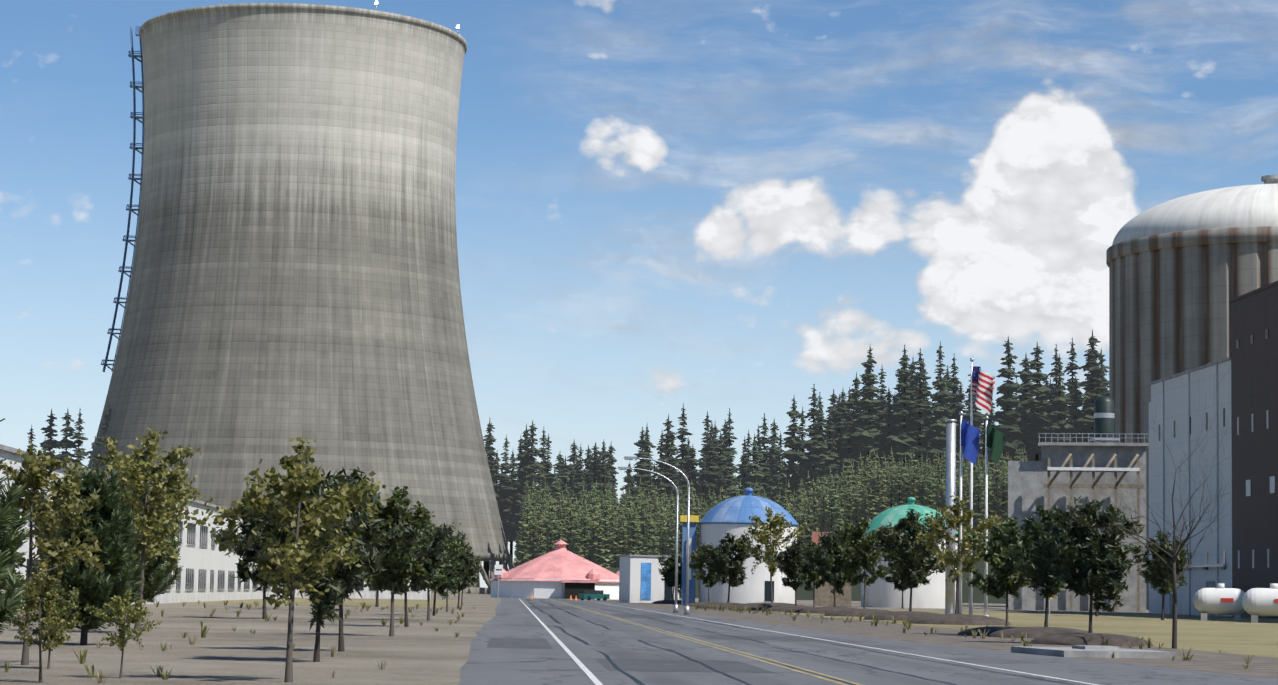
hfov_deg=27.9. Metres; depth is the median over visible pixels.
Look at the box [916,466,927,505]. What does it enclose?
conifer tree
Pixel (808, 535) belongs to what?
conifer tree
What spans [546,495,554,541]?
conifer tree
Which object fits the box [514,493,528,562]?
conifer tree
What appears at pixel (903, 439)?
fir
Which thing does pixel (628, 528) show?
conifer tree
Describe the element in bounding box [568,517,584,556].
conifer tree
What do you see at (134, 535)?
screen tree
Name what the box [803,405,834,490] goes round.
fir
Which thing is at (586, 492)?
conifer tree
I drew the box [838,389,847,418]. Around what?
fir
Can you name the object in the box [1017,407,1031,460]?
fir
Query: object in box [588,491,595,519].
conifer tree
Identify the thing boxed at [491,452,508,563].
fir
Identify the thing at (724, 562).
tree
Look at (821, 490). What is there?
conifer tree
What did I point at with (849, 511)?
conifer tree
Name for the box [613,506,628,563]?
conifer tree
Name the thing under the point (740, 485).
conifer tree
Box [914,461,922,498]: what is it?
conifer tree
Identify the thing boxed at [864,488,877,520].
conifer tree
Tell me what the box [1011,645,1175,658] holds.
concrete pad
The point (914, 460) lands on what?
conifer tree
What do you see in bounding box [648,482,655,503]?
conifer tree
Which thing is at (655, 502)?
conifer tree
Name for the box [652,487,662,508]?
conifer tree
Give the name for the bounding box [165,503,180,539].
tree
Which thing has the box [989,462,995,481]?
tree
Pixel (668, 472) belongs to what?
fir
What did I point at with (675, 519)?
conifer tree
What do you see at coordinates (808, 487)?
conifer tree
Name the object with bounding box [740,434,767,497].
fir
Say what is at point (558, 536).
conifer tree
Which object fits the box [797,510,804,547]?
conifer tree
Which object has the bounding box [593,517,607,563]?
conifer tree
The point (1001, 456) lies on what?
tree
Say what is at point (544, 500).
conifer tree
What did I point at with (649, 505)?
conifer tree
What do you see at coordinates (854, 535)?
tree
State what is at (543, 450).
fir
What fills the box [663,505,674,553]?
conifer tree
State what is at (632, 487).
fir
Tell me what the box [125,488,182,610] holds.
screen tree
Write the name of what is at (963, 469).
tree
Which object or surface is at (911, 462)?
conifer tree
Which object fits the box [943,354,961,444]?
fir
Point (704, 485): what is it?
fir
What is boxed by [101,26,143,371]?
tower ladder
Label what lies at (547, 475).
fir
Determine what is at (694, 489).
conifer tree
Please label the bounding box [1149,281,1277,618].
turbine building
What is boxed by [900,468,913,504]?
conifer tree
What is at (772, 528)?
tree
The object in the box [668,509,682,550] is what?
conifer tree
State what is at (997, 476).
tree
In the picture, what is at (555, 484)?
fir
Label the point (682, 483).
fir
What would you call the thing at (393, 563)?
tree
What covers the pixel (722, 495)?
conifer tree
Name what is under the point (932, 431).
fir
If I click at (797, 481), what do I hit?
fir
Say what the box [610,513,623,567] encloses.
conifer tree
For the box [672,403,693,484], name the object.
fir
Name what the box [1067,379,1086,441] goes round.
fir
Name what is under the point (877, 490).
conifer tree
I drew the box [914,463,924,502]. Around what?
conifer tree
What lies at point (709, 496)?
conifer tree
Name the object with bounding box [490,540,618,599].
pink hall
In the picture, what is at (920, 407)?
fir
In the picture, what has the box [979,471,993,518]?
tree
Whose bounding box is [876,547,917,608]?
tree
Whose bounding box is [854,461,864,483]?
conifer tree
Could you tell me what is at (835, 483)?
conifer tree
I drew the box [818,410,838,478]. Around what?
fir
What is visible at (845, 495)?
conifer tree
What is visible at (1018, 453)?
tree
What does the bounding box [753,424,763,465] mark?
fir
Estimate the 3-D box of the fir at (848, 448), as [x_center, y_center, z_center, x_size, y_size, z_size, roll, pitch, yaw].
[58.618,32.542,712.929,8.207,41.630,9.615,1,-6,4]
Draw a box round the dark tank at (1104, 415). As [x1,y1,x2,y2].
[1090,396,1118,442]
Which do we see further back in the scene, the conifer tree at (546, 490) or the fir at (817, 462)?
the fir at (817, 462)
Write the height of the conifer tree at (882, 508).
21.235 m
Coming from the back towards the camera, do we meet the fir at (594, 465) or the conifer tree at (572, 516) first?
the fir at (594, 465)
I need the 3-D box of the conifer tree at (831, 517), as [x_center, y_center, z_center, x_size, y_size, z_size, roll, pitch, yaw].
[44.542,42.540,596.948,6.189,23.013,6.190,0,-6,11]
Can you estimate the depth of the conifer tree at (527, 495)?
626.51 m
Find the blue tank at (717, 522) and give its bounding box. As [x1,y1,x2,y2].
[680,488,798,603]
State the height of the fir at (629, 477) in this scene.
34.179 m
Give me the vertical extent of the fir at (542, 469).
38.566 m
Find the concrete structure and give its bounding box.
[1008,433,1148,611]
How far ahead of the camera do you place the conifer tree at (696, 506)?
642.76 m
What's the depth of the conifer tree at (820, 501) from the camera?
612.73 m
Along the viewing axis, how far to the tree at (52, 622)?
40.78 m
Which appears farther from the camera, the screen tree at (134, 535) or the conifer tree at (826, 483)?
the conifer tree at (826, 483)
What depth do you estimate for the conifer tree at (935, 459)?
684.80 m
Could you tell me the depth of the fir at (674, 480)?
725.55 m
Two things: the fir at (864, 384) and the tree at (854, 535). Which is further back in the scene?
the fir at (864, 384)
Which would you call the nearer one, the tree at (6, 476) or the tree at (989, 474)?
the tree at (6, 476)
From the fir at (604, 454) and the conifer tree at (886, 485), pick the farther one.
the fir at (604, 454)
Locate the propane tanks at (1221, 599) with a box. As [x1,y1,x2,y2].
[1193,583,1277,622]
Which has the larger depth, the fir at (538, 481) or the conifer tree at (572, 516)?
the fir at (538, 481)
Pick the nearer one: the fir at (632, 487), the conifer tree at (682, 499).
the conifer tree at (682, 499)
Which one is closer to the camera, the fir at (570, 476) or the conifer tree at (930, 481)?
the conifer tree at (930, 481)
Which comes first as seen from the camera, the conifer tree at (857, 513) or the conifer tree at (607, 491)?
the conifer tree at (857, 513)
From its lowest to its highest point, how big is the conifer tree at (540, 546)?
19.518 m
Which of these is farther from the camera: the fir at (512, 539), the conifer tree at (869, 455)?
the fir at (512, 539)
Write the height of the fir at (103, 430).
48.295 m
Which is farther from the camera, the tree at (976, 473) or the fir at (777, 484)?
the fir at (777, 484)
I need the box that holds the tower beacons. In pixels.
[222,0,458,32]
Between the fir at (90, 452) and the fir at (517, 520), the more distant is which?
the fir at (517, 520)
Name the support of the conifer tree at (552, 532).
on the ground
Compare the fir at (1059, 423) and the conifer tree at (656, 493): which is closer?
the conifer tree at (656, 493)
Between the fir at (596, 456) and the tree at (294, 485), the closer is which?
the tree at (294, 485)
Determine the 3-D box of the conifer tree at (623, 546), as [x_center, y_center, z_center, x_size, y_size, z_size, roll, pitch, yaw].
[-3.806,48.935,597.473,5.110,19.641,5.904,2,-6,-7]
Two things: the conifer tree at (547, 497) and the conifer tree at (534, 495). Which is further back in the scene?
the conifer tree at (547, 497)
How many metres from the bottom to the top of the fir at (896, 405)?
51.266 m
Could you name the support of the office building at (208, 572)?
on the gravel areas
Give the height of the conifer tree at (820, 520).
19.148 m
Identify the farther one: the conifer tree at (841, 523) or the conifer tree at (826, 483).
the conifer tree at (826, 483)
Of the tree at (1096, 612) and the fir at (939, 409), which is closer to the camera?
the tree at (1096, 612)
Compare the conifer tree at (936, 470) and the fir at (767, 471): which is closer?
the conifer tree at (936, 470)
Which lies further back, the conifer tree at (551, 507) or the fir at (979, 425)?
the fir at (979, 425)
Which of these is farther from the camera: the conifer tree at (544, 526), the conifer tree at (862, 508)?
the conifer tree at (544, 526)
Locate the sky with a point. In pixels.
(714, 206)
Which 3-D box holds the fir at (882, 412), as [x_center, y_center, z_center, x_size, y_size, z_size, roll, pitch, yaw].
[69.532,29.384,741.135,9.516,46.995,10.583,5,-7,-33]
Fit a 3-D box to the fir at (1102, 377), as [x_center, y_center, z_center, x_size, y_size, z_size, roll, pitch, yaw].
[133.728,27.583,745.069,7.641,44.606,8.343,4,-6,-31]
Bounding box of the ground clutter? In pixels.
[4,600,1252,683]
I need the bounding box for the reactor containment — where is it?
[1106,175,1277,609]
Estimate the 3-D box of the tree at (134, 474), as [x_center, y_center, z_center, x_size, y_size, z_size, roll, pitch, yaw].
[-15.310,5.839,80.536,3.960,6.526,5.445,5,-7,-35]
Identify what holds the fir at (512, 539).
on the ground
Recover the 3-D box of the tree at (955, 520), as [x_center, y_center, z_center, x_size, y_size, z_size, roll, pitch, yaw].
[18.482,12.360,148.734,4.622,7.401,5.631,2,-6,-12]
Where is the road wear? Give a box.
[486,599,1074,684]
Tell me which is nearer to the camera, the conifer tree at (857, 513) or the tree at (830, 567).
the tree at (830, 567)
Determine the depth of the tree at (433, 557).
102.97 m
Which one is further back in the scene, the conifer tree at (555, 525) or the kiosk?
the conifer tree at (555, 525)
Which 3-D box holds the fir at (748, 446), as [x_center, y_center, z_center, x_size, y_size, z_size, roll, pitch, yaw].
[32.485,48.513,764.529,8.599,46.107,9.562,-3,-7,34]
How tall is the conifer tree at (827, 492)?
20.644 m
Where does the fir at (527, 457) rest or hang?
on the ground
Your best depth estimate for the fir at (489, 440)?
798.10 m
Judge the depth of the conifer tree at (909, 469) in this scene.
613.39 m
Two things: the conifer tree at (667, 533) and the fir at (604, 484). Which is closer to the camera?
the conifer tree at (667, 533)
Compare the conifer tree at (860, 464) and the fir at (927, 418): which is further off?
the fir at (927, 418)
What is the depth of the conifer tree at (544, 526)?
608.66 m
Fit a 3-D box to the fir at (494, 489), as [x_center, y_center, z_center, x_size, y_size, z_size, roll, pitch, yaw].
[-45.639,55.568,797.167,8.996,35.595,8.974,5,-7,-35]
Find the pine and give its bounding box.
[0,418,31,632]
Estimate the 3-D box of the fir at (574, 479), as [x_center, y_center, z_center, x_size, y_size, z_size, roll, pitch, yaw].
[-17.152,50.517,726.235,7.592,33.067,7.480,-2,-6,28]
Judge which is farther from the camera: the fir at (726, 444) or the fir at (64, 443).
the fir at (726, 444)
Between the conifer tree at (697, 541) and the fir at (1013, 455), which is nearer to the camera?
the conifer tree at (697, 541)
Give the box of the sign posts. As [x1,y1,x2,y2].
[494,565,1053,618]
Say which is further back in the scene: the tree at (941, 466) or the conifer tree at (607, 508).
the tree at (941, 466)
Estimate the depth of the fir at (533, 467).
798.25 m
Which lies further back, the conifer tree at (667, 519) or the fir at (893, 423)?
the fir at (893, 423)
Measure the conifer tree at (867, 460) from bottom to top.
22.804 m
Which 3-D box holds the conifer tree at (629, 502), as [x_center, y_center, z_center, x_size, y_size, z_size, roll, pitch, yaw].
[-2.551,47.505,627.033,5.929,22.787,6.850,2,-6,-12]
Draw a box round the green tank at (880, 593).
[861,497,958,608]
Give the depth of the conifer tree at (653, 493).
682.41 m
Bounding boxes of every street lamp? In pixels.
[618,467,678,612]
[624,456,689,614]
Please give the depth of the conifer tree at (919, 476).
606.16 m
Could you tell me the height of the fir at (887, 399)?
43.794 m
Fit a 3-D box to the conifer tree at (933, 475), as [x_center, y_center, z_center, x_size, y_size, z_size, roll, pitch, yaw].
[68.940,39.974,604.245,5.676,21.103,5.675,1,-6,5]
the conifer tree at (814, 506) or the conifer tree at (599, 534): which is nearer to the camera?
the conifer tree at (599, 534)
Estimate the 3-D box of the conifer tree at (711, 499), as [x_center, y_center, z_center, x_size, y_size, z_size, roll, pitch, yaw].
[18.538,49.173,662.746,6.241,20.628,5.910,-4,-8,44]
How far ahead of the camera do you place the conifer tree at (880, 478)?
613.28 m
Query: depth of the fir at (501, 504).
795.75 m
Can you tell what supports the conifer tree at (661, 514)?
on the ground
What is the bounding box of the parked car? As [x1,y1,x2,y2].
[578,590,609,600]
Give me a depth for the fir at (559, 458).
781.62 m
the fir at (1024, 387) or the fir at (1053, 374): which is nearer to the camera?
the fir at (1024, 387)
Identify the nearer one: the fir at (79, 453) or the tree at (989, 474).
the tree at (989, 474)
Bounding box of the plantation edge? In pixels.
[603,530,1005,603]
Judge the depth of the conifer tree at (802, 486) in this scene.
660.08 m
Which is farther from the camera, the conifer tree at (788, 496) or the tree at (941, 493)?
the conifer tree at (788, 496)
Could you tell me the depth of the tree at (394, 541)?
63.25 m
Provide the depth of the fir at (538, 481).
737.16 m
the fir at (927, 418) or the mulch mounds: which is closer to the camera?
the mulch mounds
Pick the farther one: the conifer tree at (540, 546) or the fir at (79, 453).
the fir at (79, 453)
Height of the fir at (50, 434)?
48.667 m
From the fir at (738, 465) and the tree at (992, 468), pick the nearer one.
the tree at (992, 468)
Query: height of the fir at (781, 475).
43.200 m
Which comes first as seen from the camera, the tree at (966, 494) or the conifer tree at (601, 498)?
the tree at (966, 494)
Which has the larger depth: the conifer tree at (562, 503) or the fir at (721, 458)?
the fir at (721, 458)
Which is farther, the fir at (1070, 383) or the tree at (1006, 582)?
the fir at (1070, 383)
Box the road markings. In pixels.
[520,599,1097,684]
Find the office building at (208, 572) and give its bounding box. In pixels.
[0,444,430,609]
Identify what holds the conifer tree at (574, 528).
on the ground
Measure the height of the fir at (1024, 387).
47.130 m
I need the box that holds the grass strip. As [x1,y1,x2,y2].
[181,597,465,607]
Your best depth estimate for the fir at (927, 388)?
770.60 m
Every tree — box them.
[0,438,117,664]
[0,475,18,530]
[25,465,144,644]
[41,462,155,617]
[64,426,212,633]
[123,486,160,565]
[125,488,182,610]
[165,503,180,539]
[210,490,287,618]
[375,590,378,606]
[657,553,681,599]
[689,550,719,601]
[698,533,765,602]
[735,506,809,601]
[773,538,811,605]
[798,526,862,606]
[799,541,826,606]
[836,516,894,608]
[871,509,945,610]
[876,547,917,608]
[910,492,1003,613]
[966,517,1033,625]
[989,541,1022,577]
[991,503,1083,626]
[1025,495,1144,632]
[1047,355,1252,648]
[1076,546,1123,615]
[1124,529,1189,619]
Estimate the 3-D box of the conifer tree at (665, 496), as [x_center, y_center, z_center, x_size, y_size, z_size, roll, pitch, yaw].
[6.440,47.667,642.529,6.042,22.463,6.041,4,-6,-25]
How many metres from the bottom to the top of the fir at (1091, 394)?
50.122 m
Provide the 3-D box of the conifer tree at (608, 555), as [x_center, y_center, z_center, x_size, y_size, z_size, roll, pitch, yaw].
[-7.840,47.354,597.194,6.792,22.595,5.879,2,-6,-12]
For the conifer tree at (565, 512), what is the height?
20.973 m
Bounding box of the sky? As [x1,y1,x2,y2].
[0,0,1277,587]
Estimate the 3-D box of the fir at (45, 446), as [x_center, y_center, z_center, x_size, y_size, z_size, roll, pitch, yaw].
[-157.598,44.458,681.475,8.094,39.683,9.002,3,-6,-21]
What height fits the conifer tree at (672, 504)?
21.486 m
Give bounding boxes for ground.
[431,593,1277,657]
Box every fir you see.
[27,425,36,452]
[40,409,60,456]
[41,441,48,456]
[52,410,76,463]
[70,409,88,467]
[86,436,95,466]
[90,405,111,469]
[483,418,501,574]
[489,471,505,578]
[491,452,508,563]
[496,434,516,527]
[496,470,508,564]
[501,482,514,566]
[504,478,517,554]
[507,448,528,530]
[509,450,517,553]
[510,437,526,531]
[512,423,535,519]
[513,421,541,516]
[531,427,552,500]
[533,464,542,505]
[534,433,559,499]
[535,455,544,494]
[551,470,561,504]
[553,451,562,485]
[555,467,562,494]
[556,455,571,503]
[557,458,564,479]
[559,463,571,500]
[566,441,579,480]
[567,463,573,495]
[569,460,579,501]
[570,444,590,504]
[572,466,583,501]
[581,444,593,497]
[584,447,601,500]
[588,443,602,479]
[590,441,616,509]
[599,468,605,494]
[605,442,618,505]
[619,462,635,505]
[619,463,634,499]
[627,426,653,501]
[627,475,637,509]
[634,424,657,492]
[649,463,659,496]
[650,432,664,497]
[655,414,680,508]
[658,437,678,492]
[670,431,677,482]
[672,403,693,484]
[675,465,688,502]
[680,437,697,486]
[685,445,699,506]
[696,410,723,477]
[696,422,718,500]
[696,434,723,502]
[696,452,710,506]
[713,422,722,463]
[713,430,733,495]
[714,468,725,504]
[719,420,733,461]
[721,408,739,495]
[721,439,729,488]
[721,451,739,498]
[734,438,749,494]
[735,456,743,487]
[739,431,752,487]
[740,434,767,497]
[750,461,765,493]
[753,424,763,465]
[756,412,776,499]
[760,443,779,493]
[765,419,781,473]
[766,431,790,500]
[771,398,810,495]
[772,476,781,500]
[789,463,802,503]
[797,407,807,481]
[801,384,827,496]
[801,451,811,482]
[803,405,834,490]
[815,392,826,437]
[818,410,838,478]
[825,389,837,438]
[825,403,837,442]
[830,395,845,480]
[832,396,846,462]
[835,433,843,485]
[836,387,864,475]
[837,371,871,468]
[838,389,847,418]
[850,347,886,457]
[860,368,874,401]
[861,368,874,462]
[873,412,882,467]
[876,366,888,465]
[876,389,900,474]
[881,350,925,466]
[885,388,892,410]
[888,392,898,466]
[891,345,915,466]
[907,348,933,467]
[907,389,932,472]
[908,357,919,415]
[918,358,932,442]
[923,341,958,469]
[923,415,932,461]
[924,402,943,470]
[925,381,932,442]
[929,365,952,445]
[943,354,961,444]
[953,383,969,468]
[956,373,984,470]
[974,395,984,451]
[977,399,999,470]
[978,420,994,473]
[984,336,1029,465]
[999,409,1019,465]
[1013,378,1020,421]
[1014,342,1054,460]
[1015,355,1040,459]
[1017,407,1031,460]
[1018,354,1032,406]
[1031,381,1047,460]
[1042,379,1049,412]
[1044,378,1054,436]
[1046,354,1073,441]
[1047,393,1068,438]
[1048,344,1067,419]
[1063,337,1085,419]
[1065,377,1083,441]
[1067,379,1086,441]
[1071,329,1105,441]
[1097,349,1108,396]
[1099,363,1108,394]
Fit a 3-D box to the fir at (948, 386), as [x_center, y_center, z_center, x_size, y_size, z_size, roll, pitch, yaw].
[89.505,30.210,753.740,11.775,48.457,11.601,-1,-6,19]
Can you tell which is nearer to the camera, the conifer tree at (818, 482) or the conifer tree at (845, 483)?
the conifer tree at (845, 483)
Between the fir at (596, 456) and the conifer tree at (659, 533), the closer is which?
the conifer tree at (659, 533)
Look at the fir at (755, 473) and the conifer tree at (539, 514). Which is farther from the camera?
the fir at (755, 473)
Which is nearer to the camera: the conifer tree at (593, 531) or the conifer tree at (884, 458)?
the conifer tree at (593, 531)
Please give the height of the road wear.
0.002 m
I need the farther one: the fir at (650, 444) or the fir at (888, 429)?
the fir at (650, 444)
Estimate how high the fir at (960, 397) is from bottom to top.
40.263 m
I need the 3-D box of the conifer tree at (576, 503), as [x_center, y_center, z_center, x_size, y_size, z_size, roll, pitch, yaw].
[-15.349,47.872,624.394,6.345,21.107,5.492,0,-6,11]
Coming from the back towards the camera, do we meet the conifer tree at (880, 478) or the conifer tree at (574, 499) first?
the conifer tree at (574, 499)
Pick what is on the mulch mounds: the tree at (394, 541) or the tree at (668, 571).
the tree at (668, 571)
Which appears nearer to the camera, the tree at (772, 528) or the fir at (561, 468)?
the tree at (772, 528)
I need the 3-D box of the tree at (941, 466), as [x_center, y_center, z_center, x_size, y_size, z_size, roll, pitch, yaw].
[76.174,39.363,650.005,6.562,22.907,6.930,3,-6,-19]
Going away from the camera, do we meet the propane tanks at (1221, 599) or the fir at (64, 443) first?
the propane tanks at (1221, 599)
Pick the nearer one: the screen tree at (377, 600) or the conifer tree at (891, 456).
the screen tree at (377, 600)
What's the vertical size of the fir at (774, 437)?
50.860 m
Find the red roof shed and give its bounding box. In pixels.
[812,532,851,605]
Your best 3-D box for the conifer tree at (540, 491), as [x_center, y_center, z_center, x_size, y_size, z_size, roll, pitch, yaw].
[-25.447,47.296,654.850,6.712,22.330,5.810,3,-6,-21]
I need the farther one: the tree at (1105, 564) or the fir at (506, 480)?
the fir at (506, 480)
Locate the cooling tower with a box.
[88,3,513,593]
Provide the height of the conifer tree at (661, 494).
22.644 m
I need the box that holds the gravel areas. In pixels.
[0,594,1277,684]
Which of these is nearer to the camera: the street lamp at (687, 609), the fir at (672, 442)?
the street lamp at (687, 609)
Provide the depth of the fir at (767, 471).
745.24 m
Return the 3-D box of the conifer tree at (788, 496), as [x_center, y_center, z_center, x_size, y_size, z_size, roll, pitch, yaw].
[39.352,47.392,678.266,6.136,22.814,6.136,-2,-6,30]
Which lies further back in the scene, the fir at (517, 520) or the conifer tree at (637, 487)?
the fir at (517, 520)
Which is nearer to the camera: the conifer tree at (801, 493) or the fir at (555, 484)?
the conifer tree at (801, 493)
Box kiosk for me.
[618,555,679,602]
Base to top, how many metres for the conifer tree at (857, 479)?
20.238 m
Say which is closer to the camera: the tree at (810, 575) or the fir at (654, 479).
the tree at (810, 575)
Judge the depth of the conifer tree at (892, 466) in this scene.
642.30 m
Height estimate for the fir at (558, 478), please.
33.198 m
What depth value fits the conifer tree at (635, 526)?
609.73 m
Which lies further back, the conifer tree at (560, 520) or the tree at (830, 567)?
the conifer tree at (560, 520)
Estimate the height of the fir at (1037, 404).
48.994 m
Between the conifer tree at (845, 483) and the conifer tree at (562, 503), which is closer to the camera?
the conifer tree at (845, 483)
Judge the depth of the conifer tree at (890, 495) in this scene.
598.20 m
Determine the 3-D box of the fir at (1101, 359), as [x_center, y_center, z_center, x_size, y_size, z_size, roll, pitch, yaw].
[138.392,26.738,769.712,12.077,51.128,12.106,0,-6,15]
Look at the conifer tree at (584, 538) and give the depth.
598.56 m
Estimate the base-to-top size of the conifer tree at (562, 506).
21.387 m
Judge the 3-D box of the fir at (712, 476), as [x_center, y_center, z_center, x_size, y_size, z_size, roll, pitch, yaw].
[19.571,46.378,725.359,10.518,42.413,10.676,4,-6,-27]
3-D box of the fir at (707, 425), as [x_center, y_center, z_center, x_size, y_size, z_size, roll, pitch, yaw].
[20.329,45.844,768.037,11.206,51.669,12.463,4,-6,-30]
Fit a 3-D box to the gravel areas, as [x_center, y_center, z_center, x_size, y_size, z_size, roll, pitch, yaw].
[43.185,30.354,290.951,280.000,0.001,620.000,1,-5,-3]
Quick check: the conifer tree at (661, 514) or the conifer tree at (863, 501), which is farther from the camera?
the conifer tree at (661, 514)
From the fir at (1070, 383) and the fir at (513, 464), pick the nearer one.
the fir at (1070, 383)
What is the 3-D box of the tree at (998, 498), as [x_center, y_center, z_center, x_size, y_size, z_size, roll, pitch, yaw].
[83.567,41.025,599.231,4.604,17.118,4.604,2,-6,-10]
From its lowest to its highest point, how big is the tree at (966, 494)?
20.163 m
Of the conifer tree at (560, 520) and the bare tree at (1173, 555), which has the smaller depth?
the bare tree at (1173, 555)
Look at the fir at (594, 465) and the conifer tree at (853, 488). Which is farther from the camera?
the fir at (594, 465)
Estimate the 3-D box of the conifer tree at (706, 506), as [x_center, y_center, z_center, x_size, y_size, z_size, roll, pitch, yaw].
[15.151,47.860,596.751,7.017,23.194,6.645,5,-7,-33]
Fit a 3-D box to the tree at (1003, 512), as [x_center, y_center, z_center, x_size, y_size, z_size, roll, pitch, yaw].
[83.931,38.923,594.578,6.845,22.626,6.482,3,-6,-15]
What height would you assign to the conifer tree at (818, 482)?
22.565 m
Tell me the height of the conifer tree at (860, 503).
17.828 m
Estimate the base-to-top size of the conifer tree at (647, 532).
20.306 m
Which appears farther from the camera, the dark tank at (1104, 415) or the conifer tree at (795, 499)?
the conifer tree at (795, 499)
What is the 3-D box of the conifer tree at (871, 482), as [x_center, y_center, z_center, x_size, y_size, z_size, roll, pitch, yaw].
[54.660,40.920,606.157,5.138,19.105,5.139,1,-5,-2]
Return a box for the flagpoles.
[945,358,1004,615]
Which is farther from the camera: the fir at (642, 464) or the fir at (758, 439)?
the fir at (758, 439)
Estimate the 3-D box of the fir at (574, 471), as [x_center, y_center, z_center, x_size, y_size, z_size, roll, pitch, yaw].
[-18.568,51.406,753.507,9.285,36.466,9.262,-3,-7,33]
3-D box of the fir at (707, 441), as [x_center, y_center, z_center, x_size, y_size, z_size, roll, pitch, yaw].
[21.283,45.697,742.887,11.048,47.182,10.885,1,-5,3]
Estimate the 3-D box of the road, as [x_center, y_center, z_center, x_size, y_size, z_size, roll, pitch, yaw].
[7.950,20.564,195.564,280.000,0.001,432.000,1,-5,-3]
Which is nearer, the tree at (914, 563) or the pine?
the pine
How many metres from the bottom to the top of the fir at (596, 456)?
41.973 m
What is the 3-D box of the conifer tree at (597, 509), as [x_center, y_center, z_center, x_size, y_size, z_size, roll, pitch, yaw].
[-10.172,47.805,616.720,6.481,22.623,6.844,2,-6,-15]
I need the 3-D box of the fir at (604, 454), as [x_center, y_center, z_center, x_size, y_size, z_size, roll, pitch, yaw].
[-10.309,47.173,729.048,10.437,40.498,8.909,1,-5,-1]
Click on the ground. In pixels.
(1244, 636)
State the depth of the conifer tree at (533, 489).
690.08 m
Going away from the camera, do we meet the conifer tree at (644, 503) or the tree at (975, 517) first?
the tree at (975, 517)
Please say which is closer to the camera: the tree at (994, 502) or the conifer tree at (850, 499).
the tree at (994, 502)
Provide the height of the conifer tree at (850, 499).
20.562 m
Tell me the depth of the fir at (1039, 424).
724.11 m
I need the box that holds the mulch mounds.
[652,600,1153,645]
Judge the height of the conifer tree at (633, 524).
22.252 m
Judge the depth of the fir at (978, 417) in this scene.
707.46 m
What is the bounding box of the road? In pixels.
[456,597,1277,684]
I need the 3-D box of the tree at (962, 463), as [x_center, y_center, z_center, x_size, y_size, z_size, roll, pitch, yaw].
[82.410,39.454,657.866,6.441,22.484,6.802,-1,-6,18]
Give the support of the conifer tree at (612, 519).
on the ground

